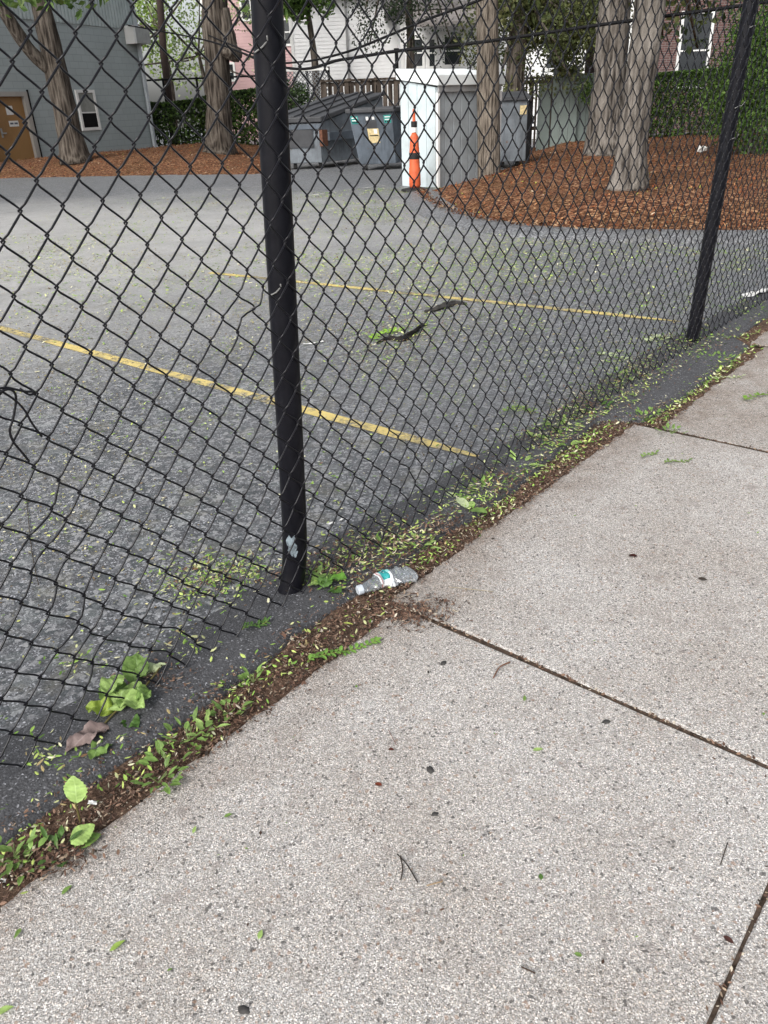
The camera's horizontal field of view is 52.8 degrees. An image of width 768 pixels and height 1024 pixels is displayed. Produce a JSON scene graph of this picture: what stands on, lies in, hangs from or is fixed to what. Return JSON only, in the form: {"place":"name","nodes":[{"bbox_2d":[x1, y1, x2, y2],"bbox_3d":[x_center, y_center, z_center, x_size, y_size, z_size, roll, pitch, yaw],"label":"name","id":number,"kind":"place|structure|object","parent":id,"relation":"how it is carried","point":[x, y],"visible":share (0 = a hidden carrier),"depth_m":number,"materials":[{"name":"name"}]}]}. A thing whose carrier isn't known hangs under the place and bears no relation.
{"place":"outdoors","nodes":[
{"label":"outdoors","id":0,"kind":"place"},
{"bbox_2d":[135,0,204,117],"label":"sky","id":1,"kind":"structure","parent":0,"point":[154,91],"materials":[{"name":"white"}]},
{"bbox_2d":[0,331,767,1023],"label":"sidewalk","id":2,"kind":"structure","parent":0,"point":[652,903],"depth_m":1.60,"materials":[{"name":"concrete"}]},
{"bbox_2d":[0,1005,13,1013],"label":"fallen leaf","id":3,"kind":"object","parent":2,"relation":"on","point":[3,1009],"visible":1,"depth_m":1.27,"materials":[{"name":"green plant"}]},
{"bbox_2d":[110,940,124,950],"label":"fallen leaf","id":4,"kind":"object","parent":2,"relation":"on","point":[116,945],"visible":1,"depth_m":1.37,"materials":[{"name":"green plant"}]},
{"bbox_2d":[238,1005,249,1013],"bbox_3d":[-0.229,0.813,1.264,0.021,0.002,0.015,-2,28,0],"label":"gum spot","id":5,"kind":"object","parent":2,"relation":"on","point":[243,1009],"visible":1,"depth_m":1.26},
{"bbox_2d":[307,636,381,660],"bbox_3d":[-0.103,0.368,2.083,0.218,0.022,0.043,-13,30,-20],"label":"leaf sprig","id":6,"kind":"object","parent":2,"relation":"on","point":[376,639],"visible":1,"depth_m":2.08,"materials":[{"name":"green plant"}]},
{"bbox_2d":[397,853,417,882],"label":"twig","id":7,"kind":"object","parent":2,"relation":"on","point":[408,867],"visible":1,"depth_m":1.48,"materials":[{"name":"brown plant"}]},
{"bbox_2d":[66,381,767,1023],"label":"sidewalk crumbs","id":8,"kind":"object","parent":2,"relation":"on","point":[494,733],"visible":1,"depth_m":1.65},
{"bbox_2d":[426,765,434,773],"bbox_3d":[0.102,0.568,1.707,0.017,0.002,0.022,-23,34,-34],"label":"gum spot","id":9,"kind":"object","parent":2,"relation":"on","point":[429,769],"visible":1,"depth_m":1.71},
{"bbox_2d":[398,345,767,1023],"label":"joint dirt","id":10,"kind":"structure","parent":2,"relation":"on","point":[750,927],"depth_m":1.82,"materials":[{"name":"brown soil"}]},
{"bbox_2d":[398,343,767,1023],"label":"brown debris","id":11,"kind":"object","parent":2,"relation":"on","point":[662,721],"visible":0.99,"depth_m":1.83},
{"bbox_2d":[656,423,687,433],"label":"weed","id":12,"kind":"object","parent":2,"relation":"on","point":[668,425],"visible":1,"depth_m":3.37,"materials":[{"name":"green plant"}]},
{"bbox_2d":[664,458,692,462],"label":"leaf sprig","id":13,"kind":"object","parent":2,"relation":"on","point":[681,460],"visible":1,"depth_m":3.08,"materials":[{"name":"green plant"}]},
{"bbox_2d":[723,935,733,943],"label":"fallen leaf","id":14,"kind":"object","parent":2,"relation":"on","point":[728,938],"visible":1,"depth_m":1.34,"materials":[{"name":"brown plant"}]},
{"bbox_2d":[743,391,767,399],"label":"leaf sprig","id":15,"kind":"object","parent":2,"relation":"on","point":[745,396],"visible":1,"depth_m":3.69,"materials":[{"name":"green plant"}]},
{"bbox_2d":[0,129,767,736],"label":"parking lot","id":16,"kind":"structure","parent":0,"point":[42,209],"depth_m":4.37,"materials":[{"name":"grey asphalt"}]},
{"bbox_2d":[26,496,38,585],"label":"twig","id":17,"kind":"object","parent":16,"relation":"on","point":[30,542],"visible":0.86,"depth_m":2.67,"materials":[{"name":"black plant"}]},
{"bbox_2d":[0,0,156,161],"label":"block building","id":18,"kind":"structure","parent":16,"relation":"on","point":[20,94],"depth_m":26.13,"materials":[{"name":"grey metal"}]},
{"bbox_2d":[0,96,34,161],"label":"door","id":19,"kind":"structure","parent":18,"relation":"in","point":[11,124],"depth_m":24.00,"materials":[{"name":"wood"}]},
{"bbox_2d":[74,90,101,130],"bbox_3d":[-10.123,-13.725,26.419,0.110,1.227,0.903,10,30,21],"label":"window","id":20,"kind":"structure","parent":18,"relation":"in","point":[88,112],"depth_m":26.43,"materials":[{"name":"white glass"}]},
{"bbox_2d":[126,0,766,69],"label":"utility cable","id":21,"kind":"object","parent":18,"relation":"attached to","point":[493,40],"visible":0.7,"depth_m":10.22,"materials":[{"name":"black paint"}]},
{"bbox_2d":[0,143,260,177],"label":"mulch bed","id":22,"kind":"object","parent":16,"relation":"on","point":[199,165],"visible":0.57,"depth_m":21.05,"materials":[{"name":"brown wood"}]},
{"bbox_2d":[0,0,133,164],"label":"deciduous tree","id":23,"kind":"object","parent":22,"relation":"on","point":[73,148],"visible":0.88,"depth_m":20.52,"materials":[{"name":"green plant"}]},
{"bbox_2d":[150,83,303,146],"bbox_3d":[-6.194,-15.433,30.328,6.379,2.246,1.668,-2,28,0],"label":"hedge","id":24,"kind":"object","parent":22,"relation":"on","point":[244,96],"visible":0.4,"depth_m":29.77,"materials":[{"name":"green plant"}]},
{"bbox_2d":[201,0,287,154],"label":"deciduous tree","id":25,"kind":"object","parent":22,"relation":"on","point":[219,138],"visible":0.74,"depth_m":22.57,"materials":[{"name":"green plant"}]},
{"bbox_2d":[286,66,330,108],"bbox_3d":[-2.824,-13.330,25.740,2.197,2.522,0.130,-2,28,0],"label":"lattice fence","id":26,"kind":"object","parent":22,"relation":"on","point":[307,75],"visible":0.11,"depth_m":25.26,"materials":[{"name":"grey wood"}]},
{"bbox_2d":[157,0,175,144],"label":"utility pole","id":27,"kind":"object","parent":16,"relation":"on","point":[163,44],"visible":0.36,"depth_m":32.45,"materials":[{"name":"brown wood"}]},
{"bbox_2d":[135,0,204,143],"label":"deciduous tree","id":28,"kind":"object","parent":16,"relation":"on","point":[146,9],"visible":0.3,"depth_m":38.25,"materials":[{"name":"green plant"}]},
{"bbox_2d":[135,0,254,98],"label":"deciduous tree","id":29,"kind":"object","parent":16,"relation":"on","point":[200,58],"visible":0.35,"depth_m":37.40,"materials":[{"name":"green plant"}]},
{"bbox_2d":[146,75,254,144],"bbox_3d":[-7.755,-16.895,32.760,5.694,2.676,0.090,-2,28,0],"label":"metal railing","id":30,"kind":"object","parent":16,"relation":"on","point":[163,79],"visible":0.2,"depth_m":32.15,"materials":[{"name":"grey metal"}]},
{"bbox_2d":[0,325,479,456],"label":"yellow bay line","id":31,"kind":"object","parent":16,"relation":"on","point":[343,420],"visible":0.82,"depth_m":4.04,"materials":[{"name":"paint"}]},
{"bbox_2d":[287,77,315,109],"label":"bush","id":32,"kind":"object","parent":16,"relation":"on","point":[296,93],"visible":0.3,"depth_m":20.95,"materials":[{"name":"green plant"}]},
{"bbox_2d":[283,0,335,99],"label":"deciduous tree","id":33,"kind":"object","parent":16,"relation":"on","point":[296,6],"visible":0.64,"depth_m":25.88,"materials":[{"name":"green plant"}]},
{"bbox_2d":[288,91,384,168],"bbox_3d":[-1.372,-9.691,19.601,1.224,1.666,3.479,17,33,32],"label":"dumpster","id":34,"kind":"object","parent":16,"relation":"on","point":[315,113],"visible":0.65,"depth_m":19.02,"materials":[{"name":"grey metal"}]},
{"bbox_2d":[320,77,399,105],"bbox_3d":[-0.569,-11.361,22.320,2.415,2.045,0.220,-2,28,0],"label":"wood fence","id":35,"kind":"object","parent":16,"relation":"on","point":[349,85],"visible":0.26,"depth_m":21.90,"materials":[{"name":"brown wood"}]},
{"bbox_2d":[345,106,401,169],"bbox_3d":[0.067,-8.784,18.145,1.849,1.306,1.409,-2,28,0],"label":"dumpster","id":36,"kind":"object","parent":16,"relation":"on","point":[373,132],"visible":0.62,"depth_m":17.59,"materials":[{"name":"plastic"}]},
{"bbox_2d":[0,290,767,845],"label":"asphalt edging","id":37,"kind":"object","parent":16,"relation":"on","point":[18,788],"visible":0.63,"depth_m":2.25,"materials":[{"name":"grey asphalt"}]},
{"bbox_2d":[65,653,165,759],"bbox_3d":[-0.647,0.460,1.886,0.168,0.072,0.352,-2,28,0],"label":"leafy twig","id":38,"kind":"object","parent":37,"relation":"on","point":[138,695],"visible":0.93,"depth_m":1.88,"materials":[{"name":"green plant"}]},
{"bbox_2d":[242,616,270,629],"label":"leaf sprig","id":39,"kind":"object","parent":37,"relation":"on","point":[258,622],"visible":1,"depth_m":2.17,"materials":[{"name":"green plant"}]},
{"bbox_2d":[307,564,346,592],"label":"weed","id":40,"kind":"object","parent":37,"relation":"on","point":[323,581],"visible":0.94,"depth_m":2.33,"materials":[{"name":"green plant"}]},
{"bbox_2d":[0,269,761,887],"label":"brown debris","id":41,"kind":"object","parent":37,"relation":"on","point":[58,857],"visible":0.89,"depth_m":2.27,"materials":[{"name":"brown plant"}]},
{"bbox_2d":[0,0,767,769],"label":"chain link fence","id":42,"kind":"object","parent":37,"relation":"on","point":[272,94],"visible":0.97,"depth_m":2.11,"materials":[{"name":"black metal"}]},
{"bbox_2d":[375,535,412,557],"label":"weed","id":43,"kind":"object","parent":37,"relation":"on","point":[378,538],"visible":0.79,"depth_m":2.56,"materials":[{"name":"green plant"}]},
{"bbox_2d":[399,531,440,548],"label":"weed","id":44,"kind":"object","parent":37,"relation":"on","point":[430,542],"visible":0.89,"depth_m":2.56,"materials":[{"name":"green plant"}]},
{"bbox_2d":[467,475,502,496],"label":"weed","id":45,"kind":"object","parent":37,"relation":"on","point":[482,481],"visible":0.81,"depth_m":2.94,"materials":[{"name":"green plant"}]},
{"bbox_2d":[494,450,545,472],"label":"weed","id":46,"kind":"object","parent":37,"relation":"on","point":[526,458],"visible":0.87,"depth_m":3.10,"materials":[{"name":"green plant"}]},
{"bbox_2d":[542,415,565,433],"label":"weed","id":47,"kind":"object","parent":37,"relation":"on","point":[563,420],"visible":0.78,"depth_m":3.46,"materials":[{"name":"green plant"}]},
{"bbox_2d":[585,398,616,411],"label":"weed","id":48,"kind":"object","parent":37,"relation":"on","point":[604,402],"visible":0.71,"depth_m":3.62,"materials":[{"name":"green plant"}]},
{"bbox_2d":[626,407,668,422],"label":"weed","id":49,"kind":"object","parent":37,"relation":"on","point":[645,411],"visible":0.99,"depth_m":3.52,"materials":[{"name":"green plant"}]},
{"bbox_2d":[692,351,742,365],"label":"weed","id":50,"kind":"object","parent":37,"relation":"on","point":[718,352],"visible":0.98,"depth_m":4.26,"materials":[{"name":"green plant"}]},
{"bbox_2d":[741,288,767,296],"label":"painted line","id":51,"kind":"object","parent":37,"relation":"on","point":[757,292],"visible":0.64,"depth_m":5.55,"materials":[{"name":"white paint"}]},
{"bbox_2d":[0,187,767,774],"bbox_3d":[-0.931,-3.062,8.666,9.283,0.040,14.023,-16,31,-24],"label":"leaf litter","id":52,"kind":"object","parent":16,"relation":"on","point":[254,569],"visible":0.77,"depth_m":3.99,"materials":[{"name":"green plant"}]},
{"bbox_2d":[368,327,404,338],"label":"leaf sprig","id":53,"kind":"object","parent":16,"relation":"on","point":[384,330],"visible":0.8,"depth_m":5.00,"materials":[{"name":"green plant"}]},
{"bbox_2d":[312,0,476,69],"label":"conifer tree","id":54,"kind":"object","parent":16,"relation":"on","point":[410,6],"visible":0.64,"depth_m":23.33,"materials":[{"name":"green plant"}]},
{"bbox_2d":[394,48,398,105],"bbox_3d":[0.421,-12.659,23.864,0.152,2.838,0.160,-2,28,0],"label":"vent pipe","id":55,"kind":"object","parent":16,"relation":"on","point":[396,59],"visible":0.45,"depth_m":23.38,"materials":[{"name":"white metal"}]},
{"bbox_2d":[376,323,425,343],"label":"dark branch","id":56,"kind":"object","parent":16,"relation":"on","point":[409,334],"visible":0.75,"depth_m":4.85,"materials":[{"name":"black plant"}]},
{"bbox_2d":[401,109,427,191],"bbox_3d":[0.511,-6.053,12.965,0.444,1.250,0.444,-13,30,-20],"label":"channelizer post","id":57,"kind":"object","parent":16,"relation":"on","point":[414,168],"visible":0.88,"depth_m":12.98,"materials":[{"name":"orange plastic"}]},
{"bbox_2d":[424,300,466,312],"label":"dark branch","id":58,"kind":"object","parent":16,"relation":"on","point":[442,306],"visible":0.81,"depth_m":5.53,"materials":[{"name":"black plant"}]},
{"bbox_2d":[209,272,682,321],"bbox_3d":[0.159,-1.720,6.062,4.255,0.001,0.077,16,33,30],"label":"yellow bay line","id":59,"kind":"object","parent":16,"relation":"on","point":[500,302],"visible":0.72,"depth_m":5.77,"materials":[{"name":"paint"}]},
{"bbox_2d":[396,69,504,187],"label":"shed","id":60,"kind":"structure","parent":16,"relation":"on","point":[424,105],"depth_m":13.51,"materials":[{"name":"white wood"}]},
{"bbox_2d":[503,405,537,412],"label":"leaf sprig","id":61,"kind":"object","parent":16,"relation":"on","point":[519,407],"visible":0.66,"depth_m":3.66,"materials":[{"name":"green plant"}]},
{"bbox_2d":[525,76,552,148],"bbox_3d":[4.636,-11.992,23.230,1.569,1.940,0.220,-2,28,0],"label":"wood railing","id":62,"kind":"object","parent":16,"relation":"on","point":[533,127],"visible":0.1,"depth_m":23.09,"materials":[{"name":"wood"}]},
{"bbox_2d":[404,190,767,243],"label":"asphalt curb","id":63,"kind":"structure","parent":16,"relation":"on","point":[414,201],"depth_m":8.20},
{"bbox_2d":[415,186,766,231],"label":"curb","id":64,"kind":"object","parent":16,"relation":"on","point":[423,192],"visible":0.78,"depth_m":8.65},
{"bbox_2d":[432,132,767,229],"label":"mulch bed","id":65,"kind":"object","parent":16,"relation":"on","point":[502,201],"visible":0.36,"depth_m":10.31,"materials":[{"name":"brown wood"}]},
{"bbox_2d":[476,0,500,178],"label":"wooden pole","id":66,"kind":"object","parent":65,"relation":"on","point":[487,51],"visible":0.76,"depth_m":13.12,"materials":[{"name":"brown wood"}]},
{"bbox_2d":[208,0,482,63],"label":"utility cable","id":67,"kind":"object","parent":66,"relation":"attached to","point":[400,30],"visible":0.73,"depth_m":11.04,"materials":[{"name":"black paint"}]},
{"bbox_2d":[500,91,531,167],"bbox_3d":[2.757,-8.454,17.078,0.898,1.477,1.310,-2,28,0],"label":"dumpster","id":68,"kind":"object","parent":65,"relation":"on","point":[513,123],"visible":0.52,"depth_m":16.56,"materials":[{"name":"grey plastic"}]},
{"bbox_2d":[451,0,632,104],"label":"conifer tree","id":69,"kind":"object","parent":65,"relation":"on","point":[517,52],"visible":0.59,"depth_m":19.53,"materials":[{"name":"green plant"}]},
{"bbox_2d":[536,66,593,150],"bbox_3d":[5.315,-11.115,21.350,2.127,2.083,0.220,-2,28,0],"label":"panel fence","id":70,"kind":"object","parent":65,"relation":"on","point":[562,119],"visible":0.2,"depth_m":21.37,"materials":[{"name":"grey wood"}]},
{"bbox_2d":[576,73,593,110],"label":"bush","id":71,"kind":"object","parent":65,"relation":"on","point":[587,91],"visible":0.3,"depth_m":20.56,"materials":[{"name":"green plant"}]},
{"bbox_2d":[581,0,630,155],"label":"deciduous tree","id":72,"kind":"object","parent":65,"relation":"on","point":[605,70],"visible":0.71,"depth_m":15.55,"materials":[{"name":"grey plant"}]},
{"bbox_2d":[528,0,742,190],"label":"deciduous tree","id":73,"kind":"object","parent":65,"relation":"on","point":[638,87],"visible":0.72,"depth_m":9.68,"materials":[{"name":"grey plant"}]},
{"bbox_2d":[649,67,755,137],"bbox_3d":[8.071,-11.765,22.395,4.923,1.882,1.442,-2,28,0],"label":"hedge","id":74,"kind":"object","parent":65,"relation":"on","point":[680,82],"visible":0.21,"depth_m":21.90,"materials":[{"name":"green plant"}]},
{"bbox_2d":[697,145,707,151],"bbox_3d":[6.419,-7.318,15.569,0.180,0.142,0.100,-11,29,-15],"label":"paper scrap","id":75,"kind":"object","parent":65,"relation":"on","point":[705,148],"visible":0.82,"depth_m":15.57,"materials":[{"name":"white paper"}]},
{"bbox_2d":[697,0,767,154],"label":"bush","id":76,"kind":"object","parent":65,"relation":"on","point":[726,71],"visible":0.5,"depth_m":14.52,"materials":[{"name":"green plant"}]},
{"bbox_2d":[598,352,632,359],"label":"leaf sprig","id":77,"kind":"object","parent":16,"relation":"on","point":[614,355],"visible":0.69,"depth_m":4.37,"materials":[{"name":"green plant"}]},
{"bbox_2d":[644,334,669,341],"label":"leaf sprig","id":78,"kind":"object","parent":16,"relation":"on","point":[646,339],"visible":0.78,"depth_m":4.65,"materials":[{"name":"green plant"}]},
{"bbox_2d":[0,318,767,906],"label":"soil strip","id":79,"kind":"object","parent":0,"point":[330,636],"visible":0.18,"depth_m":2.00,"materials":[{"name":"brown soil"}]},
{"bbox_2d":[0,835,37,874],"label":"weed","id":80,"kind":"object","parent":79,"relation":"on","point":[16,853],"visible":0.98,"depth_m":1.54,"materials":[{"name":"green plant"}]},
{"bbox_2d":[0,827,48,885],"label":"weed","id":81,"kind":"object","parent":79,"relation":"on","point":[42,841],"visible":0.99,"depth_m":1.53,"materials":[{"name":"green plant"}]},
{"bbox_2d":[38,825,81,866],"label":"weed","id":82,"kind":"object","parent":79,"relation":"on","point":[59,834],"visible":1,"depth_m":1.56,"materials":[{"name":"green plant"}]},
{"bbox_2d":[63,776,100,848],"bbox_3d":[-0.617,0.616,1.576,0.058,0.112,0.113,-13,30,-20],"label":"seedling","id":83,"kind":"object","parent":79,"relation":"on","point":[75,790],"visible":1,"depth_m":1.59,"materials":[{"name":"green plant"}]},
{"bbox_2d":[130,754,188,793],"bbox_3d":[-0.481,0.584,1.686,0.121,0.039,0.090,-21,33,-32],"label":"weed","id":84,"kind":"object","parent":79,"relation":"on","point":[166,789],"visible":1,"depth_m":1.68,"materials":[{"name":"green plant"}]},
{"bbox_2d":[138,739,191,778],"bbox_3d":[-0.497,0.564,1.723,0.118,0.041,0.096,11,31,24],"label":"weed","id":85,"kind":"object","parent":79,"relation":"on","point":[159,745],"visible":0.97,"depth_m":1.74,"materials":[{"name":"green plant"}]},
{"bbox_2d":[161,707,212,749],"bbox_3d":[-0.463,0.515,1.812,0.123,0.042,0.132,-2,28,0],"label":"weed","id":86,"kind":"object","parent":79,"relation":"on","point":[167,726],"visible":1,"depth_m":1.82,"materials":[{"name":"green plant"}]},
{"bbox_2d":[184,709,230,741],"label":"weed","id":87,"kind":"object","parent":79,"relation":"on","point":[199,723],"visible":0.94,"depth_m":1.82,"materials":[{"name":"green plant"}]},
{"bbox_2d":[205,696,252,720],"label":"weed","id":88,"kind":"object","parent":79,"relation":"on","point":[217,706],"visible":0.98,"depth_m":1.88,"materials":[{"name":"green plant"}]},
{"bbox_2d":[238,664,263,686],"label":"weed","id":89,"kind":"object","parent":79,"relation":"on","point":[246,673],"visible":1,"depth_m":1.99,"materials":[{"name":"green plant"}]},
{"bbox_2d":[0,314,767,911],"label":"brown debris","id":90,"kind":"object","parent":79,"relation":"on","point":[542,482],"visible":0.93,"depth_m":2.07,"materials":[{"name":"brown soil"}]},
{"bbox_2d":[0,313,767,893],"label":"leaf litter","id":91,"kind":"object","parent":79,"relation":"on","point":[730,365],"visible":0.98,"depth_m":2.20,"materials":[{"name":"plant"}]},
{"bbox_2d":[356,568,417,594],"bbox_3d":[0.003,0.206,2.362,0.198,0.048,0.084,-13,30,-20],"label":"plastic bottle","id":92,"kind":"object","parent":79,"relation":"on","point":[385,576],"visible":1,"depth_m":2.34,"materials":[{"name":"white"}]},
{"bbox_2d":[456,498,486,512],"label":"seedling","id":93,"kind":"object","parent":79,"relation":"on","point":[461,501],"visible":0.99,"depth_m":2.76,"materials":[{"name":"green plant"}]},
{"bbox_2d":[486,472,514,490],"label":"weed","id":94,"kind":"object","parent":79,"relation":"on","point":[499,476],"visible":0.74,"depth_m":2.97,"materials":[{"name":"green plant"}]},
{"label":"ground","id":95,"kind":"structure","parent":0,"visible":0},
{"bbox_2d":[200,0,292,139],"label":"clapboard house","id":96,"kind":"structure","parent":95,"relation":"on","point":[244,39],"depth_m":39.41,"materials":[{"name":"pink"}]},
{"bbox_2d":[229,62,235,81],"bbox_3d":[-7.908,-22.688,39.880,0.502,0.874,0.110,-2,28,0],"label":"window","id":97,"kind":"structure","parent":96,"relation":"in","point":[232,65],"depth_m":39.81,"materials":[{"name":"white glass"}]},
{"bbox_2d":[239,0,250,20],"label":"window","id":98,"kind":"structure","parent":96,"relation":"in","point":[240,3],"depth_m":38.69,"materials":[{"name":"white glass"}]},
{"bbox_2d":[284,18,290,45],"bbox_3d":[-4.901,-24.273,39.114,0.449,1.223,0.110,-2,28,0],"label":"window","id":99,"kind":"structure","parent":96,"relation":"in","point":[286,24],"depth_m":39.07,"materials":[{"name":"white glass"}]},
{"bbox_2d":[289,0,397,105],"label":"clapboard house","id":100,"kind":"structure","parent":95,"relation":"on","point":[335,24],"depth_m":30.82,"materials":[{"name":"white wood"}]},
{"bbox_2d":[384,0,585,138],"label":"clapboard house","id":101,"kind":"structure","parent":95,"relation":"on","point":[424,63],"depth_m":28.39,"materials":[{"name":"white wood"}]},
{"bbox_2d":[414,36,424,68],"bbox_3d":[1.226,-16.879,28.440,0.556,1.042,0.110,-2,28,0],"label":"window","id":102,"kind":"structure","parent":101,"relation":"in","point":[421,65],"depth_m":28.46,"materials":[{"name":"white glass"}]},
{"bbox_2d":[427,36,437,68],"bbox_3d":[1.766,-16.885,28.449,0.393,1.042,0.110,-2,28,0],"label":"window","id":103,"kind":"structure","parent":101,"relation":"in","point":[434,40],"depth_m":28.43,"materials":[{"name":"white glass"}]},
{"bbox_2d":[442,33,463,67],"bbox_3d":[2.533,-16.954,28.429,0.818,1.069,0.110,-2,28,0],"label":"window","id":104,"kind":"structure","parent":101,"relation":"in","point":[453,58],"depth_m":28.48,"materials":[{"name":"black glass"}]},
{"bbox_2d":[543,53,560,71],"bbox_3d":[6.363,-16.916,28.531,0.921,1.133,0.110,-2,28,0],"label":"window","id":105,"kind":"structure","parent":101,"relation":"in","point":[548,66],"depth_m":28.69,"materials":[{"name":"white glass"}]},
{"bbox_2d":[584,0,767,133],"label":"brick house","id":106,"kind":"structure","parent":95,"relation":"on","point":[673,46],"depth_m":28.49,"materials":[{"name":"pink"}]},
{"bbox_2d":[675,11,714,88],"bbox_3d":[11.443,-17.048,28.571,1.222,2.500,0.110,-2,28,0],"label":"window","id":107,"kind":"structure","parent":106,"relation":"in","point":[683,59],"depth_m":28.48,"materials":[{"name":"white glass"}]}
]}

